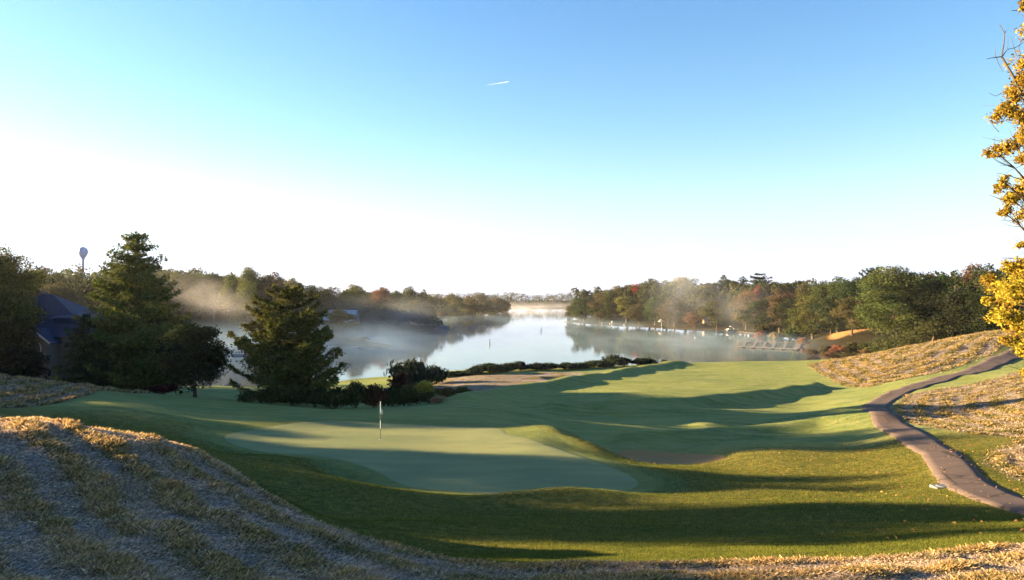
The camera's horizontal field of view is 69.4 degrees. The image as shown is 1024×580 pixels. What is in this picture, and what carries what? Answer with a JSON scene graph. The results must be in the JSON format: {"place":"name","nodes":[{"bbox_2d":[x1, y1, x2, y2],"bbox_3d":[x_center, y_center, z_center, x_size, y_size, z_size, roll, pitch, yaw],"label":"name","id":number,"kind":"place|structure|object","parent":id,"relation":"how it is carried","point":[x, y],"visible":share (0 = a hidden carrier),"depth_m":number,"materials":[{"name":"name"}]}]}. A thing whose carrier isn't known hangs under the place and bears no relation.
{"place":"outdoors","nodes":[
{"label":"outdoors","id":0,"kind":"place"},
{"bbox_2d":[169,308,820,386],"bbox_3d":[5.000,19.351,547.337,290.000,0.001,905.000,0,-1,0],"label":"water","id":1,"kind":"structure","parent":0,"point":[533,335],"depth_m":214.50,"materials":[{"name":"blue liquid"}]},
{"bbox_2d":[736,340,800,349],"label":"dock","id":2,"kind":"object","parent":1,"relation":"in","point":[797,346],"visible":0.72,"depth_m":209.14,"materials":[{"name":"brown wood"}]},
{"bbox_2d":[0,300,1023,579],"bbox_3d":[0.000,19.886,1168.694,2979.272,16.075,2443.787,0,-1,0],"label":"ground","id":3,"kind":"structure","parent":0,"point":[724,408],"depth_m":47.70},
{"bbox_2d":[0,316,43,377],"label":"deciduous tree","id":4,"kind":"object","parent":3,"relation":"on","point":[15,332],"visible":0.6,"depth_m":75.25,"materials":[{"name":"green plant"}]},
{"bbox_2d":[0,243,50,334],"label":"deciduous tree","id":5,"kind":"object","parent":3,"relation":"on","point":[15,278],"visible":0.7,"depth_m":90.04,"materials":[{"name":"green plant"}]},
{"bbox_2d":[0,345,51,379],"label":"shrub","id":6,"kind":"object","parent":3,"relation":"on","point":[22,365],"visible":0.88,"depth_m":73.58,"materials":[{"name":"green plant"}]},
{"bbox_2d":[0,290,103,383],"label":"house","id":7,"kind":"structure","parent":3,"relation":"on","point":[61,312],"depth_m":90.92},
{"bbox_2d":[37,281,84,304],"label":"deciduous tree","id":8,"kind":"object","parent":3,"relation":"on","point":[66,292],"visible":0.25,"depth_m":174.42,"materials":[{"name":"green plant"}]},
{"bbox_2d":[0,373,149,407],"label":"rough grass","id":9,"kind":"structure","parent":3,"relation":"on","point":[29,396],"depth_m":52.25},
{"bbox_2d":[61,271,88,294],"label":"deciduous tree","id":10,"kind":"object","parent":3,"relation":"on","point":[76,278],"visible":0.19,"depth_m":258.39,"materials":[{"name":"green plant"}]},
{"bbox_2d":[54,313,117,385],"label":"conifer tree","id":11,"kind":"object","parent":3,"relation":"on","point":[85,376],"visible":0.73,"depth_m":70.24,"materials":[{"name":"green plant"}]},
{"bbox_2d":[49,231,192,392],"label":"conifer tree","id":12,"kind":"object","parent":3,"relation":"on","point":[126,335],"visible":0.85,"depth_m":73.11,"materials":[{"name":"green plant"}]},
{"bbox_2d":[0,261,265,311],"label":"woods","id":13,"kind":"object","parent":3,"relation":"on","point":[87,287],"visible":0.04,"depth_m":231.05,"materials":[{"name":"green plant"}]},
{"bbox_2d":[122,314,192,394],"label":"deciduous tree","id":14,"kind":"object","parent":3,"relation":"on","point":[176,324],"visible":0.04,"depth_m":77.27,"materials":[{"name":"green plant"}]},
{"bbox_2d":[142,384,183,393],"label":"shrub","id":15,"kind":"object","parent":3,"relation":"on","point":[163,389],"visible":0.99,"depth_m":62.67,"materials":[{"name":"red plant"}]},
{"bbox_2d":[164,269,200,315],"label":"deciduous tree","id":16,"kind":"object","parent":3,"relation":"on","point":[181,299],"visible":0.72,"depth_m":260.97,"materials":[{"name":"green plant"}]},
{"bbox_2d":[149,322,234,396],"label":"deciduous tree","id":17,"kind":"object","parent":3,"relation":"on","point":[199,358],"visible":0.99,"depth_m":65.78,"materials":[{"name":"green plant"}]},
{"bbox_2d":[183,272,211,318],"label":"deciduous tree","id":18,"kind":"object","parent":3,"relation":"on","point":[197,298],"visible":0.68,"depth_m":264.87,"materials":[{"name":"green plant"}]},
{"bbox_2d":[201,272,226,320],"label":"deciduous tree","id":19,"kind":"object","parent":3,"relation":"on","point":[211,281],"visible":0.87,"depth_m":260.72,"materials":[{"name":"green plant"}]},
{"bbox_2d":[217,271,244,331],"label":"deciduous tree","id":20,"kind":"object","parent":3,"relation":"on","point":[230,289],"visible":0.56,"depth_m":230.76,"materials":[{"name":"green plant"}]},
{"bbox_2d":[235,391,259,402],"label":"shrub","id":21,"kind":"object","parent":3,"relation":"on","point":[245,397],"visible":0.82,"depth_m":59.06,"materials":[{"name":"green plant"}]},
{"bbox_2d":[227,266,271,338],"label":"deciduous tree","id":22,"kind":"object","parent":3,"relation":"on","point":[250,286],"visible":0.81,"depth_m":223.25,"materials":[{"name":"green plant"}]},
{"bbox_2d":[251,385,286,403],"bbox_3d":[-19.389,8.432,59.805,3.020,1.791,2.398,0,-1,-3],"label":"shrub","id":23,"kind":"object","parent":3,"relation":"on","point":[272,394],"visible":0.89,"depth_m":59.09,"materials":[{"name":"green plant"}]},
{"bbox_2d":[251,272,297,328],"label":"deciduous tree","id":24,"kind":"object","parent":3,"relation":"on","point":[271,279],"visible":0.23,"depth_m":227.55,"materials":[{"name":"green plant"}]},
{"bbox_2d":[226,282,349,404],"bbox_3d":[-19.858,5.004,66.050,10.427,11.411,11.407,0,-1,-7],"label":"conifer tree","id":25,"kind":"object","parent":3,"relation":"on","point":[300,359],"visible":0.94,"depth_m":64.18,"materials":[{"name":"green plant"}]},
{"bbox_2d":[278,382,307,405],"bbox_3d":[-17.418,8.456,59.354,2.430,2.093,2.898,0,-1,10],"label":"shrub","id":26,"kind":"object","parent":3,"relation":"on","point":[292,395],"visible":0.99,"depth_m":58.68,"materials":[{"name":"green plant"}]},
{"bbox_2d":[286,277,311,311],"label":"deciduous tree","id":27,"kind":"object","parent":3,"relation":"on","point":[292,282],"visible":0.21,"depth_m":261.18,"materials":[{"name":"green plant"}]},
{"bbox_2d":[300,385,328,406],"bbox_3d":[-15.649,8.640,59.560,2.957,1.914,2.695,0,-1,26],"label":"shrub","id":28,"kind":"object","parent":3,"relation":"on","point":[313,396],"visible":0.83,"depth_m":59.01,"materials":[{"name":"green plant"}]},
{"bbox_2d":[301,284,329,315],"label":"deciduous tree","id":29,"kind":"object","parent":3,"relation":"on","point":[313,288],"visible":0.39,"depth_m":304.17,"materials":[{"name":"green plant"}]},
{"bbox_2d":[148,273,507,325],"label":"woods","id":30,"kind":"object","parent":3,"relation":"on","point":[435,304],"visible":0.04,"depth_m":352.25,"materials":[{"name":"green plant"}]},
{"bbox_2d":[318,286,342,309],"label":"deciduous tree","id":31,"kind":"object","parent":3,"relation":"on","point":[326,292],"visible":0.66,"depth_m":311.06,"materials":[{"name":"green plant"}]},
{"bbox_2d":[319,383,350,408],"bbox_3d":[-13.783,8.502,58.683,2.378,2.210,2.994,0,-1,39],"label":"shrub","id":32,"kind":"object","parent":3,"relation":"on","point":[335,398],"visible":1,"depth_m":58.13,"materials":[{"name":"green plant"}]},
{"bbox_2d":[320,314,362,336],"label":"deciduous tree","id":33,"kind":"object","parent":3,"relation":"on","point":[345,325],"visible":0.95,"depth_m":244.74,"materials":[{"name":"green plant"}]},
{"bbox_2d":[336,284,373,316],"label":"deciduous tree","id":34,"kind":"object","parent":3,"relation":"on","point":[358,296],"visible":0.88,"depth_m":303.66,"materials":[{"name":"green plant"}]},
{"bbox_2d":[343,379,366,407],"bbox_3d":[-12.804,8.418,59.414,2.299,2.643,2.742,0,-1,-10],"label":"shrub","id":35,"kind":"object","parent":3,"relation":"on","point":[356,395],"visible":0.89,"depth_m":58.87,"materials":[{"name":"green plant"}]},
{"bbox_2d":[358,382,390,407],"bbox_3d":[-11.164,8.574,59.646,2.464,2.256,2.703,0,-1,36],"label":"shrub","id":36,"kind":"object","parent":3,"relation":"on","point":[374,394],"visible":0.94,"depth_m":59.11,"materials":[{"name":"red plant"}]},
{"bbox_2d":[359,304,397,327],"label":"deciduous tree","id":37,"kind":"object","parent":3,"relation":"on","point":[376,310],"visible":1,"depth_m":297.39,"materials":[{"name":"green plant"}]},
{"bbox_2d":[363,287,393,311],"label":"deciduous tree","id":38,"kind":"object","parent":3,"relation":"on","point":[382,293],"visible":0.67,"depth_m":333.93,"materials":[{"name":"red plant"}]},
{"bbox_2d":[380,383,408,406],"bbox_3d":[-9.677,8.643,60.273,2.784,2.200,2.211,0,-1,4],"label":"shrub","id":39,"kind":"object","parent":3,"relation":"on","point":[397,396],"visible":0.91,"depth_m":59.62,"materials":[{"name":"green plant"}]},
{"bbox_2d":[387,372,414,389],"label":"shrub","id":40,"kind":"object","parent":3,"relation":"on","point":[399,379],"visible":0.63,"depth_m":79.25,"materials":[{"name":"green plant"}]},
{"bbox_2d":[385,302,420,326],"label":"deciduous tree","id":41,"kind":"object","parent":3,"relation":"on","point":[401,310],"visible":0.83,"depth_m":313.23,"materials":[{"name":"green plant"}]},
{"bbox_2d":[400,286,417,322],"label":"deciduous tree","id":42,"kind":"object","parent":3,"relation":"on","point":[408,296],"visible":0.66,"depth_m":329.06,"materials":[{"name":"green plant"}]},
{"bbox_2d":[383,357,439,387],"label":"shrub","id":43,"kind":"object","parent":3,"relation":"on","point":[415,371],"visible":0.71,"depth_m":83.61,"materials":[{"name":"green plant"}]},
{"bbox_2d":[399,383,423,405],"bbox_3d":[-8.432,8.802,61.949,2.190,2.134,2.612,0,-1,-18],"label":"shrub","id":44,"kind":"object","parent":3,"relation":"on","point":[414,396],"visible":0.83,"depth_m":61.42,"materials":[{"name":"green plant"}]},
{"bbox_2d":[403,300,435,327],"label":"deciduous tree","id":45,"kind":"object","parent":3,"relation":"on","point":[417,304],"visible":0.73,"depth_m":320.69,"materials":[{"name":"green plant"}]},
{"bbox_2d":[412,289,435,324],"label":"conifer tree","id":46,"kind":"object","parent":3,"relation":"on","point":[423,297],"visible":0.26,"depth_m":339.26,"materials":[{"name":"green plant"}]},
{"bbox_2d":[415,381,437,395],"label":"shrub","id":47,"kind":"object","parent":3,"relation":"on","point":[425,386],"visible":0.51,"depth_m":67.42,"materials":[{"name":"green plant"}]},
{"bbox_2d":[225,421,637,493],"bbox_3d":[-3.834,8.325,39.053,24.969,0.328,13.303,0,-1,38],"label":"putting green","id":48,"kind":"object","parent":3,"relation":"on","point":[483,460],"visible":0.98,"depth_m":37.36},
{"bbox_2d":[424,366,449,383],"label":"shrub","id":49,"kind":"object","parent":3,"relation":"on","point":[441,377],"visible":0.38,"depth_m":89.45,"materials":[{"name":"green plant"}]},
{"bbox_2d":[428,296,452,320],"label":"deciduous tree","id":50,"kind":"object","parent":3,"relation":"on","point":[445,312],"visible":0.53,"depth_m":438.12,"materials":[{"name":"green plant"}]},
{"bbox_2d":[434,387,456,396],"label":"shrub","id":51,"kind":"object","parent":3,"relation":"on","point":[449,391],"visible":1,"depth_m":65.58,"materials":[{"name":"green plant"}]},
{"bbox_2d":[439,294,470,318],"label":"deciduous tree","id":52,"kind":"object","parent":3,"relation":"on","point":[453,307],"visible":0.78,"depth_m":467.39,"materials":[{"name":"green plant"}]},
{"bbox_2d":[457,296,479,316],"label":"deciduous tree","id":53,"kind":"object","parent":3,"relation":"on","point":[473,306],"visible":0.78,"depth_m":517.33,"materials":[{"name":"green plant"}]},
{"bbox_2d":[473,293,496,314],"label":"deciduous tree","id":54,"kind":"object","parent":3,"relation":"on","point":[484,303],"visible":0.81,"depth_m":596.95,"materials":[{"name":"green plant"}]},
{"bbox_2d":[469,362,506,372],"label":"shrub","id":55,"kind":"object","parent":3,"relation":"on","point":[488,366],"visible":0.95,"depth_m":102.67,"materials":[{"name":"green plant"}]},
{"bbox_2d":[487,296,508,312],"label":"deciduous tree","id":56,"kind":"object","parent":3,"relation":"on","point":[500,302],"visible":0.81,"depth_m":646.68,"materials":[{"name":"green plant"}]},
{"bbox_2d":[416,290,595,304],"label":"woods","id":57,"kind":"object","parent":3,"relation":"on","point":[533,300],"visible":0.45,"depth_m":1072.17,"materials":[{"name":"brown plant"}]},
{"bbox_2d":[570,296,592,321],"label":"deciduous tree","id":58,"kind":"object","parent":3,"relation":"on","point":[580,309],"visible":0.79,"depth_m":407.56,"materials":[{"name":"green plant"}]},
{"bbox_2d":[587,293,607,321],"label":"deciduous tree","id":59,"kind":"object","parent":3,"relation":"on","point":[594,303],"visible":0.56,"depth_m":397.56,"materials":[{"name":"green plant"}]},
{"bbox_2d":[585,360,615,367],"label":"shrub","id":60,"kind":"object","parent":3,"relation":"on","point":[601,363],"visible":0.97,"depth_m":111.60,"materials":[{"name":"green plant"}]},
{"bbox_2d":[586,306,614,321],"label":"deciduous tree","id":61,"kind":"object","parent":3,"relation":"on","point":[604,313],"visible":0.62,"depth_m":398.27,"materials":[{"name":"green plant"}]},
{"bbox_2d":[598,289,621,322],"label":"deciduous tree","id":62,"kind":"object","parent":3,"relation":"on","point":[609,303],"visible":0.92,"depth_m":392.77,"materials":[{"name":"green plant"}]},
{"bbox_2d":[600,354,628,366],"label":"shrub","id":63,"kind":"object","parent":3,"relation":"on","point":[616,359],"visible":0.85,"depth_m":113.37,"materials":[{"name":"green plant"}]},
{"bbox_2d":[614,296,639,322],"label":"deciduous tree","id":64,"kind":"object","parent":3,"relation":"on","point":[624,300],"visible":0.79,"depth_m":384.13,"materials":[{"name":"green plant"}]},
{"bbox_2d":[623,304,647,323],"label":"deciduous tree","id":65,"kind":"object","parent":3,"relation":"on","point":[638,307],"visible":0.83,"depth_m":367.95,"materials":[{"name":"green plant"}]},
{"bbox_2d":[630,278,659,304],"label":"deciduous tree","id":66,"kind":"object","parent":3,"relation":"on","point":[648,283],"visible":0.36,"depth_m":417.40,"materials":[{"name":"green plant"}]},
{"bbox_2d":[641,296,667,325],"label":"deciduous tree","id":67,"kind":"object","parent":3,"relation":"on","point":[653,303],"visible":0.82,"depth_m":351.62,"materials":[{"name":"green plant"}]},
{"bbox_2d":[613,449,724,464],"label":"bunker sand","id":68,"kind":"structure","parent":3,"relation":"on","point":[652,457],"depth_m":44.90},
{"bbox_2d":[655,299,694,326],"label":"deciduous tree","id":69,"kind":"object","parent":3,"relation":"on","point":[671,313],"visible":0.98,"depth_m":338.22,"materials":[{"name":"brown plant"}]},
{"bbox_2d":[660,276,699,311],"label":"deciduous tree","id":70,"kind":"object","parent":3,"relation":"on","point":[680,282],"visible":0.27,"depth_m":402.45,"materials":[{"name":"beige plant"}]},
{"bbox_2d":[681,311,706,327],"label":"deciduous tree","id":71,"kind":"object","parent":3,"relation":"on","point":[694,317],"visible":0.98,"depth_m":327.61,"materials":[{"name":"brown plant"}]},
{"bbox_2d":[697,300,732,328],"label":"deciduous tree","id":72,"kind":"object","parent":3,"relation":"on","point":[711,314],"visible":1,"depth_m":316.91,"materials":[{"name":"green plant"}]},
{"bbox_2d":[712,275,732,314],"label":"conifer tree","id":73,"kind":"object","parent":3,"relation":"on","point":[722,280],"visible":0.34,"depth_m":370.79,"materials":[{"name":"green plant"}]},
{"bbox_2d":[727,290,760,329],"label":"deciduous tree","id":74,"kind":"object","parent":3,"relation":"on","point":[742,298],"visible":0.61,"depth_m":304.52,"materials":[{"name":"brown plant"}]},
{"bbox_2d":[732,298,775,329],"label":"deciduous tree","id":75,"kind":"object","parent":3,"relation":"on","point":[761,317],"visible":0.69,"depth_m":286.72,"materials":[{"name":"green plant"}]},
{"bbox_2d":[745,272,772,284],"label":"conifer tree","id":76,"kind":"object","parent":3,"relation":"on","point":[759,279],"visible":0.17,"depth_m":356.05,"materials":[{"name":"green plant"}]},
{"bbox_2d":[750,324,781,335],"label":"shrub","id":77,"kind":"object","parent":3,"relation":"on","point":[767,329],"visible":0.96,"depth_m":262.95,"materials":[{"name":"green plant"}]},
{"bbox_2d":[571,270,979,353],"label":"woods","id":78,"kind":"object","parent":3,"relation":"on","point":[706,292],"visible":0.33,"depth_m":352.27,"materials":[{"name":"green plant"}]},
{"bbox_2d":[765,289,796,333],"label":"deciduous tree","id":79,"kind":"object","parent":3,"relation":"on","point":[779,297],"visible":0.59,"depth_m":272.54,"materials":[{"name":"brown plant"}]},
{"bbox_2d":[771,299,805,328],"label":"deciduous tree","id":80,"kind":"object","parent":3,"relation":"on","point":[784,307],"visible":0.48,"depth_m":265.27,"materials":[{"name":"green plant"}]},
{"bbox_2d":[782,316,810,339],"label":"deciduous tree","id":81,"kind":"object","parent":3,"relation":"on","point":[792,328],"visible":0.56,"depth_m":242.29,"materials":[{"name":"green plant"}]},
{"bbox_2d":[791,284,816,320],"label":"deciduous tree","id":82,"kind":"object","parent":3,"relation":"on","point":[805,292],"visible":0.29,"depth_m":297.80,"materials":[{"name":"green plant"}]},
{"bbox_2d":[784,295,829,338],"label":"deciduous tree","id":83,"kind":"object","parent":3,"relation":"on","point":[809,299],"visible":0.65,"depth_m":236.94,"materials":[{"name":"green plant"}]},
{"bbox_2d":[804,280,828,330],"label":"deciduous tree","id":84,"kind":"object","parent":3,"relation":"on","point":[821,287],"visible":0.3,"depth_m":266.53,"materials":[{"name":"green plant"}]},
{"bbox_2d":[804,294,854,333],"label":"deciduous tree","id":85,"kind":"object","parent":3,"relation":"on","point":[829,301],"visible":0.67,"depth_m":220.82,"materials":[{"name":"green plant"}]},
{"bbox_2d":[825,276,849,332],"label":"deciduous tree","id":86,"kind":"object","parent":3,"relation":"on","point":[832,286],"visible":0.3,"depth_m":248.07,"materials":[{"name":"green plant"}]},
{"bbox_2d":[828,296,869,335],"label":"deciduous tree","id":87,"kind":"object","parent":3,"relation":"on","point":[843,310],"visible":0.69,"depth_m":206.21,"materials":[{"name":"green plant"}]},
{"bbox_2d":[834,277,870,329],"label":"deciduous tree","id":88,"kind":"object","parent":3,"relation":"on","point":[849,287],"visible":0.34,"depth_m":227.15,"materials":[{"name":"green plant"}]},
{"bbox_2d":[841,342,863,352],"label":"shrub","id":89,"kind":"object","parent":3,"relation":"on","point":[851,346],"visible":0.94,"depth_m":170.76,"materials":[{"name":"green plant"}]},
{"bbox_2d":[854,266,888,333],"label":"conifer tree","id":90,"kind":"object","parent":3,"relation":"on","point":[862,275],"visible":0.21,"depth_m":206.11,"materials":[{"name":"green plant"}]},
{"bbox_2d":[850,264,956,346],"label":"deciduous tree","id":91,"kind":"object","parent":3,"relation":"on","point":[904,287],"visible":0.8,"depth_m":150.37,"materials":[{"name":"green plant"}]},
{"bbox_2d":[806,329,1021,387],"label":"rough grass","id":92,"kind":"structure","parent":3,"relation":"on","point":[883,356],"depth_m":94.15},
{"bbox_2d":[903,272,948,329],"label":"deciduous tree","id":93,"kind":"object","parent":3,"relation":"on","point":[937,285],"visible":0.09,"depth_m":154.16,"materials":[{"name":"green plant"}]},
{"bbox_2d":[898,288,957,340],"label":"deciduous tree","id":94,"kind":"object","parent":3,"relation":"on","point":[929,301],"visible":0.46,"depth_m":144.97,"materials":[{"name":"green plant"}]},
{"bbox_2d":[935,271,965,292],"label":"deciduous tree","id":95,"kind":"object","parent":3,"relation":"on","point":[942,276],"visible":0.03,"depth_m":164.72,"materials":[{"name":"green plant"}]},
{"bbox_2d":[921,290,984,336],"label":"deciduous tree","id":96,"kind":"object","parent":3,"relation":"on","point":[953,302],"visible":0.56,"depth_m":138.71,"materials":[{"name":"green plant"}]},
{"bbox_2d":[946,270,962,296],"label":"conifer tree","id":97,"kind":"object","parent":3,"relation":"on","point":[952,283],"visible":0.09,"depth_m":159.88,"materials":[{"name":"green plant"}]},
{"bbox_2d":[892,372,1023,481],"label":"rough grass","id":98,"kind":"structure","parent":3,"relation":"on","point":[997,460],"depth_m":51.90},
{"bbox_2d":[954,262,985,330],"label":"deciduous tree","id":99,"kind":"object","parent":3,"relation":"on","point":[967,277],"visible":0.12,"depth_m":149.36,"materials":[{"name":"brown plant"}]},
{"bbox_2d":[953,290,1006,333],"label":"deciduous tree","id":100,"kind":"object","parent":3,"relation":"on","point":[978,324],"visible":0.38,"depth_m":133.75,"materials":[{"name":"green plant"}]},
{"bbox_2d":[959,263,1007,327],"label":"deciduous tree","id":101,"kind":"object","parent":3,"relation":"on","point":[980,271],"visible":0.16,"depth_m":143.02,"materials":[{"name":"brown plant"}]},
{"bbox_2d":[974,0,1023,380],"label":"golden tree","id":102,"kind":"object","parent":3,"relation":"on","point":[1011,292],"visible":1,"depth_m":27.45,"materials":[{"name":"yellow plant"}]},
{"bbox_2d":[985,298,1023,330],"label":"deciduous tree","id":103,"kind":"object","parent":3,"relation":"on","point":[1018,308],"visible":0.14,"depth_m":129.98,"materials":[{"name":"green plant"}]},
{"bbox_2d":[0,415,1023,579],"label":"frosted grass","id":104,"kind":"structure","parent":0,"point":[83,553],"depth_m":9.98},
{"bbox_2d":[0,0,1023,299],"label":"sky","id":105,"kind":"structure","parent":0,"point":[491,147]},
{"bbox_2d":[52,405,1023,563],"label":"grass","id":106,"kind":"structure","parent":0,"point":[755,550],"depth_m":19.73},
{"bbox_2d":[632,430,1023,538],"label":"fallen leaves","id":107,"kind":"object","parent":106,"relation":"on","point":[954,522],"visible":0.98,"depth_m":28.12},
{"bbox_2d":[861,339,1023,514],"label":"path","id":108,"kind":"structure","parent":0,"point":[884,418],"depth_m":37.60,"materials":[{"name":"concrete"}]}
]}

